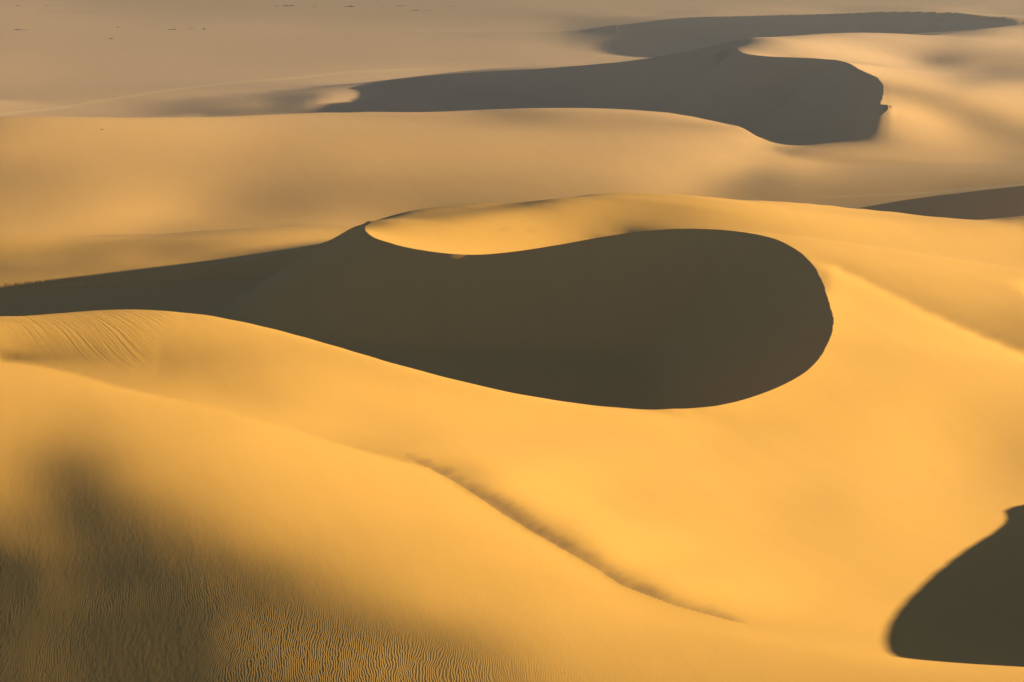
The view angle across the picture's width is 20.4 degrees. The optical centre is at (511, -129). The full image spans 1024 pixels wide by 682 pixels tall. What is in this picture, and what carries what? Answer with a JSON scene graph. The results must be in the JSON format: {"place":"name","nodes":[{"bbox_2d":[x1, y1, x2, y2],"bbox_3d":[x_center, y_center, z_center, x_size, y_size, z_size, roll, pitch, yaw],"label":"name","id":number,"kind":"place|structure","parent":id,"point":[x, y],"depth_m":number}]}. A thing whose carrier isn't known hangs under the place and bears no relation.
{"place":"outdoors","nodes":[
{"label":"outdoors","id":0,"kind":"place"},
{"bbox_2d":[0,193,1023,658],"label":"sand dune","id":1,"kind":"structure","parent":0,"point":[798,417],"depth_m":247.36},
{"bbox_2d":[0,354,1023,681],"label":"sand dune","id":2,"kind":"structure","parent":0,"point":[150,538],"depth_m":162.34},
{"bbox_2d":[0,108,1023,323],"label":"sand dune","id":3,"kind":"structure","parent":0,"point":[251,219],"depth_m":542.14},
{"bbox_2d":[0,0,1023,101],"bbox_3d":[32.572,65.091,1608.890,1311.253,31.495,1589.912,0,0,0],"label":"desert plain","id":4,"kind":"structure","parent":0,"point":[64,50],"depth_m":1253.14},
{"bbox_2d":[0,24,1023,162],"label":"sand dune","id":5,"kind":"structure","parent":0,"point":[958,98],"depth_m":791.19}
]}

